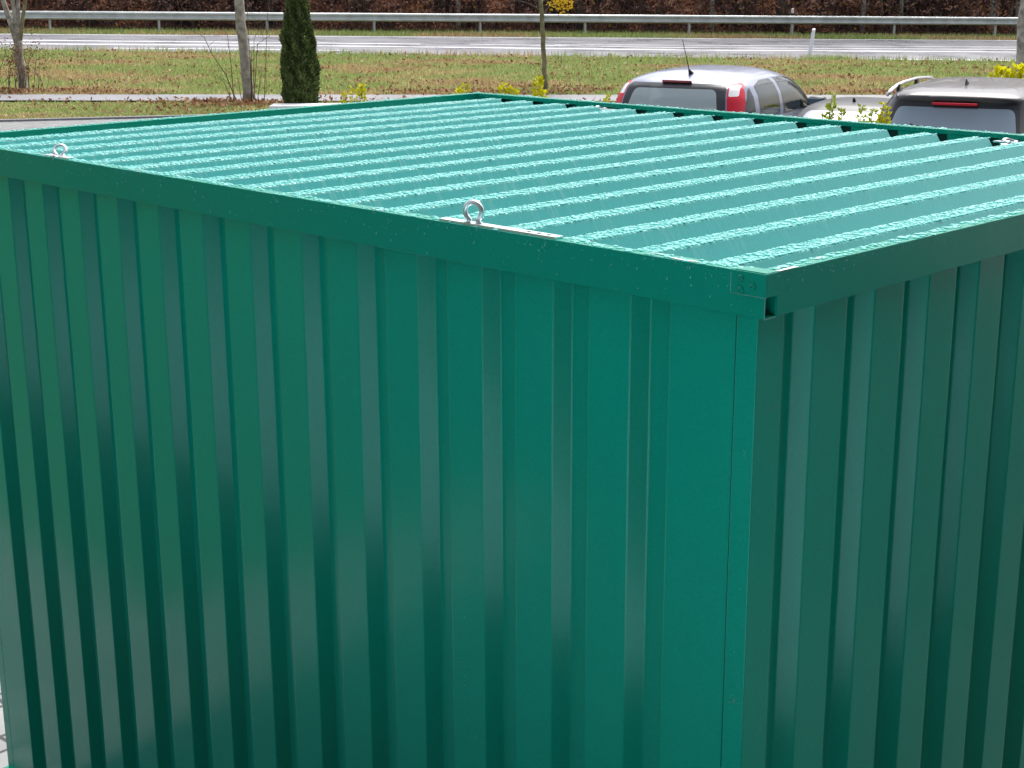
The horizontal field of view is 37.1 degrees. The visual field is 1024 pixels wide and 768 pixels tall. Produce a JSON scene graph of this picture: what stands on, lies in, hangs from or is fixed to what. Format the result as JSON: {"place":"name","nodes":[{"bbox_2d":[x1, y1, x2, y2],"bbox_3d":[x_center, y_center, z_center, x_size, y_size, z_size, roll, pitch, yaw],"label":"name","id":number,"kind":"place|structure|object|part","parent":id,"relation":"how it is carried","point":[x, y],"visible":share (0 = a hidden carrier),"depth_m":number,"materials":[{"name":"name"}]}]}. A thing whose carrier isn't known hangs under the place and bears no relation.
{"place":"outdoors","nodes":[
{"label":"outdoors","id":0,"kind":"place"},
{"bbox_2d":[0,118,153,767],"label":"car park","id":1,"kind":"structure","parent":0,"point":[9,126],"depth_m":26.56,"materials":[{"name":"grey asphalt"}]},
{"bbox_2d":[0,114,205,121],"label":"kerb","id":2,"kind":"structure","parent":1,"relation":"on","point":[78,118],"depth_m":27.57,"materials":[{"name":"grey concrete"}]},
{"bbox_2d":[278,0,321,102],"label":"conifer","id":3,"kind":"object","parent":1,"relation":"on","point":[300,69],"visible":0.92,"depth_m":26.84,"materials":[{"name":"green plant"}]},
{"bbox_2d":[269,103,337,108],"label":"white wall","id":4,"kind":"structure","parent":1,"relation":"on","point":[282,105],"depth_m":26.66,"materials":[{"name":"concrete"}]},
{"bbox_2d":[340,83,366,102],"bbox_3d":[-1.842,-2.847,17.879,0.358,1.334,0.137,0,15,0],"label":"leafy shrub","id":5,"kind":"object","parent":1,"relation":"on","point":[362,89],"visible":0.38,"depth_m":17.73,"materials":[{"name":"yellow plant"}]},
{"bbox_2d":[453,82,469,93],"bbox_3d":[-0.577,-2.856,17.876,0.202,1.343,0.140,1,15,4],"label":"leafy shrub","id":6,"kind":"object","parent":1,"relation":"on","point":[459,89],"visible":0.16,"depth_m":17.72,"materials":[{"name":"yellow plant"}]},
{"bbox_2d":[497,81,519,94],"bbox_3d":[-0.039,-2.860,17.883,0.282,1.343,0.155,1,15,4],"label":"leafy shrub","id":7,"kind":"object","parent":1,"relation":"on","point":[510,89],"visible":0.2,"depth_m":17.72,"materials":[{"name":"yellow plant"}]},
{"bbox_2d":[0,92,1023,767],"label":"storage container","id":8,"kind":"object","parent":1,"relation":"on","point":[478,430],"visible":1,"depth_m":3.28,"materials":[{"name":"teal metal"}]},
{"bbox_2d":[531,75,548,97],"bbox_3d":[0.314,-2.894,17.866,0.266,1.414,0.173,-2,15,-5],"label":"leafy shrub","id":9,"kind":"object","parent":1,"relation":"on","point":[540,82],"visible":0.31,"depth_m":17.71,"materials":[{"name":"yellow plant"}]},
{"bbox_2d":[603,93,610,101],"bbox_3d":[1.045,-2.574,16.922,0.129,1.287,0.135,9,18,30],"label":"leafy shrub","id":10,"kind":"object","parent":1,"relation":"on","point":[606,98],"visible":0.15,"depth_m":16.76,"materials":[{"name":"yellow plant"}]},
{"bbox_2d":[616,40,826,116],"bbox_3d":[2.575,-3.221,18.178,2.120,1.862,4.013,8,17,26],"label":"silver hatchback","id":11,"kind":"object","parent":1,"relation":"on","point":[735,88],"visible":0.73,"depth_m":17.30,"materials":[{"name":"grey metal"}]},
{"bbox_3d":[1.473,-3.351,17.639,0.152,0.405,0.696,8,17,26],"label":"window frame","id":12,"kind":"part","parent":11,"relation":"part of","materials":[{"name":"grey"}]},
{"bbox_3d":[1.977,-3.600,18.541,0.186,0.405,1.263,8,17,26],"label":"window frame","id":13,"kind":"part","parent":11,"relation":"part of","materials":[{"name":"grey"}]},
{"bbox_3d":[1.750,-3.035,16.583,1.264,0.450,0.319,8,17,26],"label":"rear window frame","id":14,"kind":"part","parent":11,"relation":"part of","materials":[{"name":"grey plastic"}]},
{"bbox_3d":[2.810,-3.173,16.968,0.152,0.405,0.696,8,17,26],"label":"window frame","id":15,"kind":"part","parent":11,"relation":"part of","materials":[{"name":"grey metal"}]},
{"bbox_3d":[3.286,-3.426,17.884,0.186,0.405,1.263,8,17,26],"label":"window frame","id":16,"kind":"part","parent":11,"relation":"part of","materials":[{"name":"grey metal"}]},
{"bbox_2d":[820,91,846,119],"bbox_3d":[2.288,-1.229,11.069,0.227,1.770,0.113,-2,15,-5],"label":"leafy shrub","id":17,"kind":"object","parent":1,"relation":"on","point":[828,106],"visible":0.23,"depth_m":10.87,"materials":[{"name":"green plant"}]},
{"bbox_2d":[796,97,889,122],"bbox_3d":[4.079,-2.724,17.544,1.506,1.225,3.945,7,17,26],"label":"coupe","id":18,"kind":"object","parent":1,"relation":"on","point":[817,109],"visible":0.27,"depth_m":16.65,"materials":[{"name":"silver metal"}]},
{"bbox_3d":[3.477,-2.760,16.310,0.977,0.250,0.644,7,17,26],"label":"rear window frame","id":19,"kind":"part","parent":18,"relation":"part of","materials":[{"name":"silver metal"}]},
{"bbox_2d":[854,103,878,122],"bbox_3d":[2.533,-1.187,11.081,0.183,1.680,0.113,0,15,2],"label":"leafy shrub","id":20,"kind":"object","parent":1,"relation":"on","point":[865,116],"visible":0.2,"depth_m":10.88,"materials":[{"name":"green plant"}]},
{"bbox_2d":[877,102,892,123],"bbox_3d":[2.701,-1.237,11.275,0.134,1.674,0.096,1,15,3],"label":"leafy shrub","id":21,"kind":"object","parent":1,"relation":"on","point":[881,118],"visible":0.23,"depth_m":11.07,"materials":[{"name":"yellow plant"}]},
{"bbox_2d":[875,76,1023,133],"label":"dark estate car","id":22,"kind":"object","parent":1,"relation":"on","point":[993,104],"visible":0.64,"depth_m":13.12,"materials":[{"name":"black paint"}]},
{"bbox_3d":[3.748,-2.162,13.037,1.194,0.480,0.379,7,17,25],"label":"rear window frame","id":23,"kind":"part","parent":22,"relation":"part of","materials":[{"name":"black paint"}]},
{"bbox_2d":[987,62,1023,78],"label":"leafy shrub","id":24,"kind":"object","parent":1,"relation":"on","point":[999,69],"visible":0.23,"depth_m":20.11,"materials":[{"name":"yellow plant"}]},
{"bbox_2d":[0,26,1016,118],"bbox_3d":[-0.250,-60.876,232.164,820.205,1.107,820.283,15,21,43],"label":"ground","id":25,"kind":"structure","parent":0,"point":[70,113],"depth_m":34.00,"materials":[{"name":"green plant"}]},
{"bbox_2d":[0,0,27,89],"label":"pollarded tree","id":26,"kind":"object","parent":25,"relation":"on","point":[14,26],"visible":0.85,"depth_m":33.66,"materials":[{"name":"grey plant"}]},
{"bbox_2d":[0,27,55,92],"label":"withered shrub","id":27,"kind":"object","parent":25,"relation":"on","point":[15,68],"visible":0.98,"depth_m":33.55,"materials":[{"name":"brown plant"}]},
{"bbox_2d":[193,1,269,103],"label":"bare shrub","id":28,"kind":"object","parent":25,"relation":"on","point":[253,86],"visible":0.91,"depth_m":30.52,"materials":[{"name":"brown plant"}]},
{"bbox_2d":[234,0,255,102],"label":"roadside tree","id":29,"kind":"object","parent":25,"relation":"on","point":[243,43],"visible":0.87,"depth_m":30.63,"materials":[{"name":"grey plant"}]},
{"bbox_2d":[0,94,891,100],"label":"footpath","id":30,"kind":"structure","parent":25,"relation":"on","point":[141,96],"depth_m":32.14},
{"bbox_2d":[0,29,1016,117],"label":"fallen leaves","id":31,"kind":"object","parent":25,"relation":"on","point":[217,101],"visible":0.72,"depth_m":34.03,"materials":[{"name":"brown plant"}]},
{"bbox_2d":[0,11,1017,36],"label":"guardrail","id":32,"kind":"object","parent":25,"relation":"on","point":[894,21],"visible":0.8,"depth_m":57.22,"materials":[{"name":"metal"}]},
{"bbox_2d":[518,0,573,91],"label":"young tree","id":33,"kind":"object","parent":25,"relation":"on","point":[543,38],"visible":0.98,"depth_m":32.74,"materials":[{"name":"brown plant"}]},
{"bbox_2d":[1015,0,1023,77],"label":"roadside tree","id":34,"kind":"object","parent":25,"relation":"on","point":[1020,43],"visible":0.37,"depth_m":26.28,"materials":[{"name":"grey plant"}]},
{"bbox_2d":[0,33,1016,61],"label":"road","id":35,"kind":"structure","parent":0,"point":[914,49],"depth_m":49.65,"materials":[{"name":"grey asphalt"}]},
{"bbox_2d":[808,28,815,54],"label":"delineator post","id":36,"kind":"object","parent":35,"relation":"on","point":[811,41],"visible":0.93,"depth_m":45.27,"materials":[{"name":"white plastic"}]},
{"bbox_2d":[0,0,1020,33],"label":"wood floor","id":37,"kind":"structure","parent":0,"point":[453,28],"depth_m":61.91,"materials":[{"name":"brown plant"}]},
{"bbox_2d":[85,0,94,29],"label":"woodland tree","id":38,"kind":"object","parent":37,"relation":"on","point":[92,22],"depth_m":58.61,"materials":[{"name":"brown plant"}]},
{"bbox_2d":[456,0,460,30],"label":"woodland tree","id":39,"kind":"object","parent":37,"relation":"on","point":[457,3],"visible":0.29,"depth_m":59.20,"materials":[{"name":"grey plant"}]},
{"bbox_2d":[0,0,1020,35],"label":"wood undergrowth","id":40,"kind":"object","parent":37,"relation":"on","point":[835,10],"visible":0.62,"depth_m":60.16,"materials":[{"name":"plant"}]},
{"bbox_2d":[576,0,580,29],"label":"woodland tree","id":41,"kind":"object","parent":37,"relation":"on","point":[578,9],"visible":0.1,"depth_m":59.37,"materials":[{"name":"brown plant"}]},
{"bbox_2d":[709,0,713,32],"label":"woodland tree","id":42,"kind":"object","parent":37,"relation":"on","point":[711,24],"depth_m":59.64,"materials":[{"name":"grey plant"}]},
{"bbox_2d":[774,0,787,34],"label":"woodland tree","id":43,"kind":"object","parent":37,"relation":"on","point":[779,12],"depth_m":59.66,"materials":[{"name":"brown plant"}]},
{"bbox_2d":[860,0,865,34],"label":"woodland tree","id":44,"kind":"object","parent":37,"relation":"on","point":[864,8],"depth_m":59.86,"materials":[{"name":"grey plant"}]},
{"bbox_2d":[897,0,903,33],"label":"woodland tree","id":45,"kind":"object","parent":37,"relation":"on","point":[900,15],"depth_m":59.94,"materials":[{"name":"grey plant"}]},
{"bbox_2d":[987,0,996,35],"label":"woodland tree","id":46,"kind":"object","parent":37,"relation":"on","point":[991,14],"depth_m":60.06,"materials":[{"name":"grey plant"}]},
{"bbox_2d":[1013,1,1019,35],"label":"woodland tree","id":47,"kind":"object","parent":37,"relation":"on","point":[1017,14],"depth_m":60.13,"materials":[{"name":"grey plant"}]}
]}

